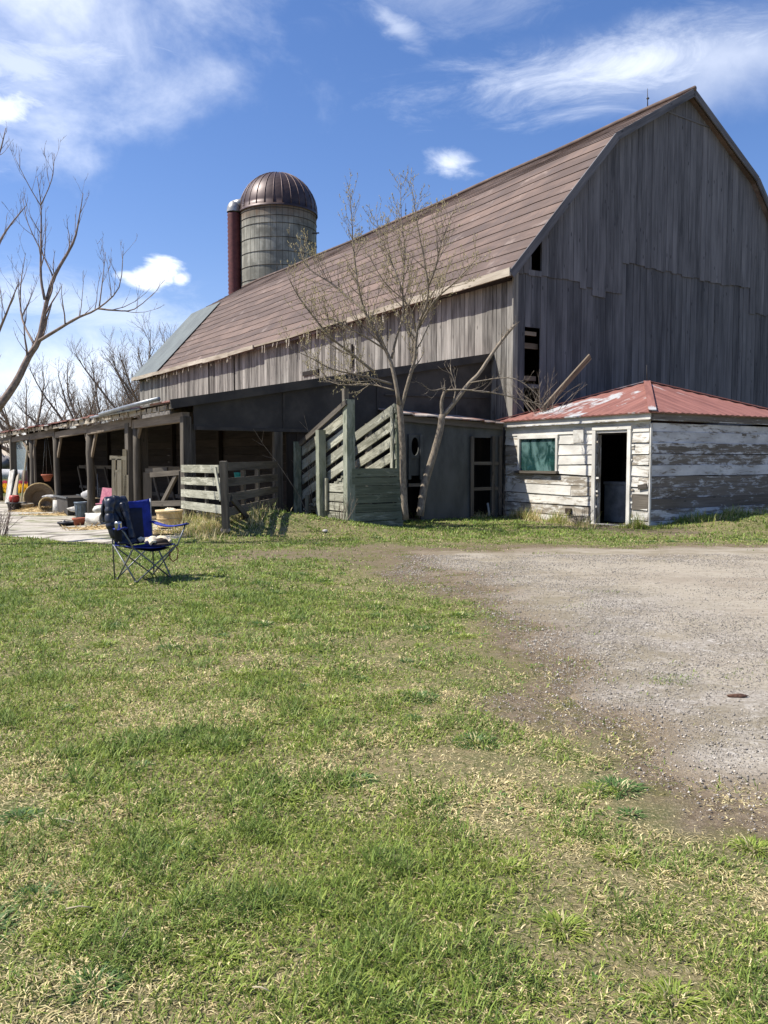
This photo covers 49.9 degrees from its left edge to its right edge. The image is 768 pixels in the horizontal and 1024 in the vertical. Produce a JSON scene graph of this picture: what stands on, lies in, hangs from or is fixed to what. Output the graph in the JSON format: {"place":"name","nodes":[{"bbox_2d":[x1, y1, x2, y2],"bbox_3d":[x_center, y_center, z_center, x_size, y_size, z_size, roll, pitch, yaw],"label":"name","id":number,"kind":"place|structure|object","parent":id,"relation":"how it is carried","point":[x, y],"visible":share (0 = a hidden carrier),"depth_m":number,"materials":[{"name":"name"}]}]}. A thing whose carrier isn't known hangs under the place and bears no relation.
{"place":"outdoors","nodes":[
{"label":"outdoors","id":0,"kind":"place"},
{"bbox_2d":[97,474,101,502],"bbox_3d":[-9.646,-0.657,28.757,0.459,1.354,0.619,0,4,0],"label":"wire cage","id":1,"kind":"object","parent":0,"point":[98,493],"visible":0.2,"depth_m":28.46,"materials":[{"name":"grey metal"}]},
{"bbox_2d":[0,479,767,1023],"bbox_3d":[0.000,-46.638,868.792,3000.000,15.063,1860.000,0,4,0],"label":"ground","id":2,"kind":"structure","parent":0,"point":[682,823],"depth_m":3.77,"materials":[{"name":"plant"}]},
{"bbox_2d":[5,469,14,502],"bbox_3d":[-16.158,-1.079,35.650,0.300,1.535,1.245,-2,4,-33],"label":"panel","id":3,"kind":"object","parent":2,"relation":"on","point":[10,483],"visible":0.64,"depth_m":35.52,"materials":[{"name":"white wood"}]},
{"bbox_2d":[0,494,22,535],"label":"twiggy shrub","id":4,"kind":"object","parent":2,"relation":"on","point":[8,523],"visible":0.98,"depth_m":15.98,"materials":[{"name":"grey plant"}]},
{"bbox_2d":[2,469,22,478],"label":"greenhouse","id":5,"kind":"object","parent":2,"relation":"on","point":[5,473],"visible":0.16,"depth_m":107.00,"materials":[{"name":"white plastic"}]},
{"bbox_2d":[2,447,23,468],"bbox_3d":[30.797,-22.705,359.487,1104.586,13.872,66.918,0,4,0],"label":"distant wood","id":6,"kind":"object","parent":2,"relation":"on","point":[5,462],"depth_m":329.80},
{"bbox_2d":[2,479,27,485],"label":"tulip row","id":7,"kind":"object","parent":2,"relation":"on","point":[5,481],"visible":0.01,"depth_m":62.62,"materials":[{"name":"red plant"}]},
{"bbox_2d":[3,483,27,492],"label":"tulip row","id":8,"kind":"object","parent":2,"relation":"on","point":[19,487],"visible":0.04,"depth_m":52.53,"materials":[{"name":"yellow plant"}]},
{"bbox_2d":[0,352,105,481],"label":"bare tree","id":9,"kind":"object","parent":2,"relation":"on","point":[21,453],"visible":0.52,"depth_m":63.41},
{"bbox_2d":[2,344,138,428],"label":"bare tree","id":10,"kind":"object","parent":2,"relation":"on","point":[94,402],"visible":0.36,"depth_m":63.78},
{"bbox_2d":[66,905,92,909],"bbox_3d":[-0.968,1.256,2.623,0.082,0.012,0.009,0,4,0],"label":"twig","id":11,"kind":"object","parent":2,"relation":"on","point":[78,906],"visible":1,"depth_m":2.62,"materials":[{"name":"beige wood"}]},
{"bbox_2d":[0,125,169,411],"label":"bare tree","id":12,"kind":"object","parent":2,"relation":"on","point":[6,396],"visible":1,"depth_m":13.92,"materials":[{"name":"brown plant"}]},
{"bbox_2d":[70,382,138,422],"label":"bare tree","id":13,"kind":"object","parent":2,"relation":"on","point":[102,400],"visible":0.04,"depth_m":75.55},
{"bbox_2d":[0,502,220,542],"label":"concrete apron","id":14,"kind":"object","parent":2,"relation":"on","point":[43,526],"visible":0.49,"depth_m":17.87,"materials":[{"name":"grey concrete"}]},
{"bbox_2d":[12,473,19,494],"bbox_3d":[-15.424,-0.828,34.357,0.419,1.561,1.307,-1,4,-15],"label":"panel","id":15,"kind":"object","parent":14,"relation":"on","point":[15,490],"visible":0.64,"depth_m":34.50,"materials":[{"name":"beige wood"}]},
{"bbox_2d":[6,502,26,509],"bbox_3d":[-13.244,-0.203,29.752,0.680,0.300,0.673,0,4,0],"label":"tub","id":16,"kind":"object","parent":14,"relation":"on","point":[15,506],"visible":0.69,"depth_m":29.50,"materials":[{"name":"black plastic"}]},
{"bbox_2d":[9,495,19,502],"bbox_3d":[-13.305,-0.467,29.717,0.360,0.270,0.360,0,4,0],"label":"flower pot","id":17,"kind":"object","parent":16,"relation":"on","point":[15,498],"visible":0.95,"depth_m":29.58,"materials":[{"name":"red ceramic"}]},
{"bbox_2d":[21,446,27,501],"bbox_3d":[-14.351,-1.407,32.921,0.540,2.463,0.069,2,4,25],"label":"stick","id":18,"kind":"object","parent":14,"relation":"on","point":[24,473],"visible":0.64,"depth_m":32.88,"materials":[{"name":"brown wood"}]},
{"bbox_2d":[20,503,33,508],"bbox_3d":[-12.876,-0.182,29.757,0.490,0.260,0.485,0,4,0],"label":"flower pot","id":19,"kind":"object","parent":14,"relation":"on","point":[27,505],"visible":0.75,"depth_m":29.58,"materials":[{"name":"ceramic"}]},
{"bbox_2d":[8,505,52,511],"bbox_3d":[-12.158,-0.097,29.354,2.421,0.344,1.543,0,4,0],"label":"straw heap","id":20,"kind":"object","parent":14,"relation":"on","point":[37,509],"visible":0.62,"depth_m":29.05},
{"bbox_2d":[23,483,54,507],"bbox_3d":[-12.985,-0.557,31.112,1.112,1.100,0.529,-1,4,-21],"label":"wicker basket","id":21,"kind":"object","parent":14,"relation":"on","point":[34,493],"visible":0.65,"depth_m":31.15,"materials":[{"name":"wicker"}]},
{"bbox_2d":[18,511,74,515],"bbox_3d":[-10.461,0.073,27.492,3.478,0.263,0.926,0,4,0],"label":"straw heap","id":22,"kind":"object","parent":14,"relation":"on","point":[56,514],"visible":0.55,"depth_m":27.34,"materials":[{"name":"beige plant"}]},
{"bbox_2d":[39,497,53,511],"bbox_3d":[-11.886,-0.260,29.099,0.559,0.568,0.574,-2,4,-27],"label":"wicker basket","id":23,"kind":"object","parent":14,"relation":"on","point":[50,499],"visible":0.82,"depth_m":28.93,"materials":[{"name":"wicker"}]},
{"bbox_2d":[57,521,73,525],"bbox_3d":[-8.165,0.303,21.275,0.480,0.110,0.475,0,4,0],"label":"feed tray","id":24,"kind":"object","parent":14,"relation":"on","point":[66,523],"visible":0.79,"depth_m":21.09,"materials":[{"name":"black plastic"}]},
{"bbox_2d":[53,494,86,515],"bbox_3d":[-10.587,-0.234,28.042,0.820,0.650,2.000,-2,4,-33],"label":"trough","id":25,"kind":"object","parent":14,"relation":"on","point":[64,502],"visible":0.62,"depth_m":27.31,"materials":[{"name":"concrete"}]},
{"bbox_2d":[81,490,86,499],"bbox_3d":[-9.126,-0.524,25.421,0.421,0.322,0.340,0,4,0],"label":"sack","id":26,"kind":"object","parent":25,"relation":"on","point":[84,494],"visible":0.34,"depth_m":25.31,"materials":[{"name":"white fabric"}]},
{"bbox_2d":[67,506,74,511],"bbox_3d":[-9.990,-0.090,26.648,0.472,0.194,0.318,0,4,0],"label":"sack","id":27,"kind":"object","parent":14,"relation":"on","point":[71,509],"visible":0.47,"depth_m":26.54,"materials":[{"name":"white fabric"}]},
{"bbox_2d":[72,517,84,525],"bbox_3d":[-7.498,0.236,20.313,0.340,0.190,0.336,0,4,0],"label":"flower pot","id":28,"kind":"object","parent":14,"relation":"on","point":[77,521],"visible":0.91,"depth_m":20.20,"materials":[{"name":"ceramic"}]},
{"bbox_2d":[74,501,86,516],"bbox_3d":[-9.641,-0.075,26.275,0.430,0.500,0.430,0,4,0],"label":"waste bin","id":29,"kind":"object","parent":14,"relation":"on","point":[80,508],"visible":0.82,"depth_m":26.13,"materials":[{"name":"blue plastic"}]},
{"bbox_2d":[85,513,105,524],"bbox_3d":[-6.739,0.160,19.275,0.418,0.310,0.352,1,4,16],"label":"bucket","id":30,"kind":"object","parent":14,"relation":"on","point":[93,518],"visible":0.69,"depth_m":19.20,"materials":[{"name":"white plastic"}]},
{"bbox_2d":[92,505,100,512],"bbox_3d":[-8.189,-0.073,23.932,0.538,0.274,0.368,0,4,0],"label":"sack","id":31,"kind":"object","parent":14,"relation":"on","point":[96,509],"visible":0.41,"depth_m":23.80,"materials":[{"name":"white fabric"}]},
{"bbox_2d":[95,487,111,505],"bbox_3d":[-8.792,-0.266,25.688,0.594,0.976,0.683,1,4,20],"label":"padded chair","id":32,"kind":"object","parent":14,"relation":"on","point":[106,492],"visible":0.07,"depth_m":25.86,"materials":[{"name":"pink fabric"}]},
{"bbox_2d":[61,522,154,530],"bbox_3d":[-5.705,0.314,17.195,2.140,0.225,0.851,0,4,0],"label":"straw heap","id":33,"kind":"object","parent":14,"relation":"on","point":[95,527],"visible":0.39,"depth_m":17.02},
{"bbox_2d":[153,529,180,535],"bbox_3d":[-4.203,0.370,15.255,1.236,0.195,0.692,-1,4,-10],"label":"straw heap","id":34,"kind":"object","parent":14,"relation":"on","point":[157,532],"visible":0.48,"depth_m":15.14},
{"bbox_2d":[155,509,182,527],"bbox_3d":[-4.111,0.124,15.819,0.524,0.330,0.524,0,4,0],"label":"bushel basket","id":35,"kind":"object","parent":14,"relation":"on","point":[166,517],"visible":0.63,"depth_m":15.62,"materials":[{"name":"brown wood"}]},
{"bbox_2d":[65,311,176,418],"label":"bare tree","id":36,"kind":"object","parent":2,"relation":"on","point":[132,396],"visible":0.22,"depth_m":59.53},
{"bbox_2d":[112,498,188,583],"bbox_3d":[-2.922,0.338,10.007,0.648,0.971,0.896,4,5,44],"label":"camping chair","id":37,"kind":"object","parent":2,"relation":"on","point":[142,521],"visible":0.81,"depth_m":10.17,"materials":[{"name":"fabric"}]},
{"bbox_2d":[114,521,121,529],"bbox_3d":[-3.101,0.219,9.636,0.084,0.215,0.084,0,4,0],"label":"travel mug","id":38,"kind":"object","parent":37,"relation":"in","point":[118,524],"visible":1,"depth_m":9.60,"materials":[{"name":"metal"}]},
{"bbox_2d":[101,495,139,545],"bbox_3d":[-3.201,0.098,9.936,0.429,0.598,0.369,4,5,45],"label":"jacket","id":39,"kind":"object","parent":37,"relation":"on","point":[114,508],"visible":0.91,"depth_m":9.93,"materials":[{"name":"blue fabric"}]},
{"bbox_2d":[135,535,171,545],"bbox_3d":[-2.777,0.342,9.994,0.355,0.112,0.372,-3,5,-43],"label":"cloth","id":40,"kind":"object","parent":37,"relation":"on","point":[150,540],"visible":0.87,"depth_m":9.92,"materials":[{"name":"white fabric"}]},
{"bbox_2d":[152,538,171,544],"bbox_3d":[-2.678,0.348,9.910,0.238,0.076,0.239,0,4,0],"label":"cap","id":41,"kind":"object","parent":40,"relation":"on","point":[161,541],"visible":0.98,"depth_m":9.85,"materials":[{"name":"brown fabric"}]},
{"bbox_2d":[220,528,230,533],"bbox_3d":[-2.900,0.332,15.119,0.187,0.139,0.140,0,4,0],"label":"stone","id":42,"kind":"object","parent":2,"relation":"on","point":[226,531],"visible":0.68,"depth_m":15.07,"materials":[{"name":"grey stone"}]},
{"bbox_2d":[152,498,306,541],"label":"dry grass","id":43,"kind":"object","parent":2,"relation":"on","point":[212,525],"visible":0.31,"depth_m":15.44,"materials":[{"name":"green plant"}]},
{"bbox_2d":[0,354,493,520],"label":"lean to","id":44,"kind":"object","parent":2,"relation":"on","point":[218,425],"visible":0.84,"depth_m":20.80,"materials":[{"name":"wood"}]},
{"bbox_2d":[41,438,52,480],"bbox_3d":[-12.636,-2.159,30.925,0.430,2.016,0.423,0,4,0],"label":"hanging pot","id":45,"kind":"object","parent":44,"relation":"hanging from","point":[47,477],"visible":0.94,"depth_m":30.85,"materials":[{"name":"ceramic"}]},
{"bbox_2d":[110,449,128,501],"bbox_3d":[-6.650,-0.787,20.792,0.476,1.582,0.060,0,4,0],"label":"wooden stand","id":46,"kind":"object","parent":44,"relation":"attached to","point":[119,481],"visible":0.77,"depth_m":20.75,"materials":[{"name":"wood"}]},
{"bbox_2d":[77,465,180,506],"bbox_3d":[-10.446,-1.188,32.696,0.110,1.318,14.158,-2,4,-33],"label":"stall divider","id":47,"kind":"object","parent":44,"relation":"attached to","point":[156,493],"visible":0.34,"depth_m":29.42,"materials":[{"name":"grey wood"}]},
{"bbox_2d":[143,467,180,508],"bbox_3d":[-5.259,-0.527,20.085,1.810,1.122,0.412,4,5,45],"label":"pen frame","id":48,"kind":"object","parent":44,"relation":"attached to","point":[148,473],"visible":0.69,"depth_m":20.08,"materials":[{"name":"grey wood"}]},
{"bbox_2d":[219,461,277,528],"bbox_3d":[-2.598,-0.381,16.442,0.155,1.274,3.364,1,4,9],"label":"board fence","id":49,"kind":"object","parent":2,"relation":"on","point":[243,494],"visible":0.86,"depth_m":15.83,"materials":[{"name":"grey wood"}]},
{"bbox_2d":[181,465,220,513],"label":"board gate","id":50,"kind":"structure","parent":49,"relation":"attached to","point":[206,494],"depth_m":15.90,"materials":[{"name":"grey wood"}]},
{"bbox_2d":[252,986,269,991],"bbox_3d":[-0.330,1.282,2.221,0.055,0.012,0.005,1,4,22],"label":"twig","id":51,"kind":"object","parent":2,"relation":"on","point":[260,987],"visible":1,"depth_m":2.22,"materials":[{"name":"beige wood"}]},
{"bbox_2d":[227,172,318,294],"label":"silo","id":52,"kind":"object","parent":2,"relation":"on","point":[265,211],"visible":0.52,"depth_m":56.22,"materials":[{"name":"concrete"}]},
{"bbox_2d":[253,417,359,514],"bbox_3d":[-1.718,-1.059,18.665,2.461,2.214,1.052,-1,4,-8],"label":"sapling","id":53,"kind":"object","parent":2,"relation":"on","point":[305,474],"visible":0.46,"depth_m":18.50,"materials":[{"name":"brown plant"}]},
{"bbox_2d":[324,493,357,520],"bbox_3d":[-0.777,-0.122,16.654,0.563,0.600,0.861,2,4,31],"label":"sapling","id":54,"kind":"object","parent":2,"relation":"on","point":[344,508],"visible":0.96,"depth_m":16.67,"materials":[{"name":"brown plant"}]},
{"bbox_2d":[293,388,402,526],"bbox_3d":[-0.887,-1.161,18.344,1.458,2.926,2.641,-2,4,-33],"label":"loading chute","id":55,"kind":"object","parent":2,"relation":"on","point":[361,485],"visible":0.84,"depth_m":17.61,"materials":[{"name":"grey wood"}]},
{"bbox_2d":[278,165,492,519],"bbox_3d":[-0.024,-3.532,16.685,4.199,7.465,3.327,0,4,0],"label":"bare tree","id":56,"kind":"object","parent":2,"relation":"on","point":[377,336],"visible":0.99,"depth_m":16.96,"materials":[{"name":"brown plant"}]},
{"bbox_2d":[378,408,505,520],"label":"outbuilding","id":57,"kind":"structure","parent":2,"relation":"on","point":[467,467],"depth_m":20.28,"materials":[{"name":"wood"}]},
{"bbox_2d":[408,435,422,479],"bbox_3d":[0.662,-1.304,19.607,0.399,1.054,0.330,-2,4,-33],"label":"door","id":58,"kind":"structure","parent":57,"relation":"in","point":[419,438],"depth_m":19.51,"materials":[{"name":"grey wood"}]},
{"bbox_2d":[131,86,767,508],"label":"barn","id":59,"kind":"structure","parent":2,"relation":"on","point":[629,248],"depth_m":24.36,"materials":[{"name":"weathered grey timber boards"},{"name":"rusty brown metal roofing"}]},
{"bbox_2d":[409,508,491,517],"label":"coop weeds","id":60,"kind":"object","parent":2,"relation":"on","point":[483,513],"visible":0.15,"depth_m":20.78,"materials":[{"name":"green plant"}]},
{"bbox_2d":[416,317,552,515],"bbox_3d":[2.090,-2.137,18.052,3.112,4.459,1.291,0,4,0],"label":"bare tree","id":61,"kind":"object","parent":2,"relation":"on","point":[429,468],"visible":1,"depth_m":18.04,"materials":[{"name":"brown plant"}]},
{"bbox_2d":[490,470,515,516],"bbox_3d":[2.936,-0.552,20.928,0.553,1.311,0.925,-3,5,-38],"label":"sapling","id":62,"kind":"object","parent":2,"relation":"on","point":[504,511],"visible":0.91,"depth_m":20.76,"materials":[{"name":"brown plant"}]},
{"bbox_2d":[502,505,598,528],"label":"wall weeds","id":63,"kind":"object","parent":2,"relation":"on","point":[559,519],"depth_m":19.24,"materials":[{"name":"beige plant"}]},
{"bbox_2d":[564,508,597,525],"bbox_3d":[4.257,0.092,17.988,0.723,0.453,0.568,0,4,0],"label":"dead shrub","id":64,"kind":"object","parent":2,"relation":"on","point":[576,519],"visible":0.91,"depth_m":17.91,"materials":[{"name":"brown plant"}]},
{"bbox_2d":[405,545,767,815],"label":"gravel drive","id":65,"kind":"structure","parent":2,"relation":"on","point":[683,575],"depth_m":6.79,"materials":[{"name":"grey gravel"}]},
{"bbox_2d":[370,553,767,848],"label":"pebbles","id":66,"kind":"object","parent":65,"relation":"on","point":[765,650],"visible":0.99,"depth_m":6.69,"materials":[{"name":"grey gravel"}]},
{"bbox_2d":[727,693,748,697],"bbox_3d":[2.139,1.114,5.000,0.137,0.030,0.054,0,4,0],"label":"bark piece","id":67,"kind":"object","parent":65,"relation":"on","point":[737,695],"visible":1,"depth_m":4.99,"materials":[{"name":"brown wood"}]},
{"bbox_2d":[497,365,767,525],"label":"shed","id":68,"kind":"structure","parent":2,"relation":"on","point":[663,451],"depth_m":18.77,"materials":[{"name":"grey paint"}]},
{"bbox_2d":[527,465,533,470],"bbox_3d":[3.616,-1.091,20.402,0.160,0.130,0.160,0,4,0],"label":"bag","id":69,"kind":"object","parent":68,"relation":"in","point":[530,468],"visible":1,"depth_m":20.35,"materials":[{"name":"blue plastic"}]},
{"bbox_2d":[514,434,558,473],"bbox_3d":[3.834,-1.385,20.077,0.465,0.958,1.450,-2,4,-33],"label":"window","id":70,"kind":"structure","parent":68,"relation":"in","point":[539,463],"depth_m":20.28,"materials":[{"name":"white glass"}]},
{"bbox_2d":[507,370,586,412],"bbox_3d":[3.859,-2.985,20.131,1.837,1.102,1.616,0,4,0],"label":"fallen brush","id":71,"kind":"object","parent":68,"relation":"on","point":[542,410],"visible":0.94,"depth_m":20.10,"materials":[{"name":"brown plant"}]},
{"bbox_2d":[546,462,554,470],"bbox_3d":[4.039,-1.106,19.929,0.274,0.224,0.274,0,4,0],"label":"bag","id":72,"kind":"object","parent":68,"relation":"in","point":[550,466],"visible":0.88,"depth_m":19.83,"materials":[{"name":"plastic"}]},
{"bbox_2d":[541,354,590,409],"bbox_3d":[4.555,-3.225,20.623,1.410,1.463,0.144,-1,4,-16],"label":"plank","id":73,"kind":"object","parent":68,"relation":"on","point":[577,370],"visible":0.86,"depth_m":20.61,"materials":[{"name":"wood"}]},
{"bbox_2d":[603,481,625,522],"bbox_3d":[5.659,-0.234,18.858,0.740,0.915,1.040,-2,4,-33],"label":"cabinet","id":74,"kind":"object","parent":68,"relation":"in","point":[614,501],"visible":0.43,"depth_m":18.82,"materials":[{"name":"blue metal"}]},
{"bbox_2d":[624,501,766,524],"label":"bank grass","id":75,"kind":"structure","parent":2,"relation":"on","point":[690,518],"depth_m":17.68,"materials":[{"name":"green plant"}]},
{"bbox_2d":[0,0,767,455],"label":"sky","id":76,"kind":"structure","parent":0,"point":[169,110],"materials":[{"name":"blue"}]},
{"bbox_2d":[614,508,684,529],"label":"corner grass","id":77,"kind":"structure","parent":0,"point":[638,525],"depth_m":17.04,"materials":[{"name":"green plant"}]}
]}

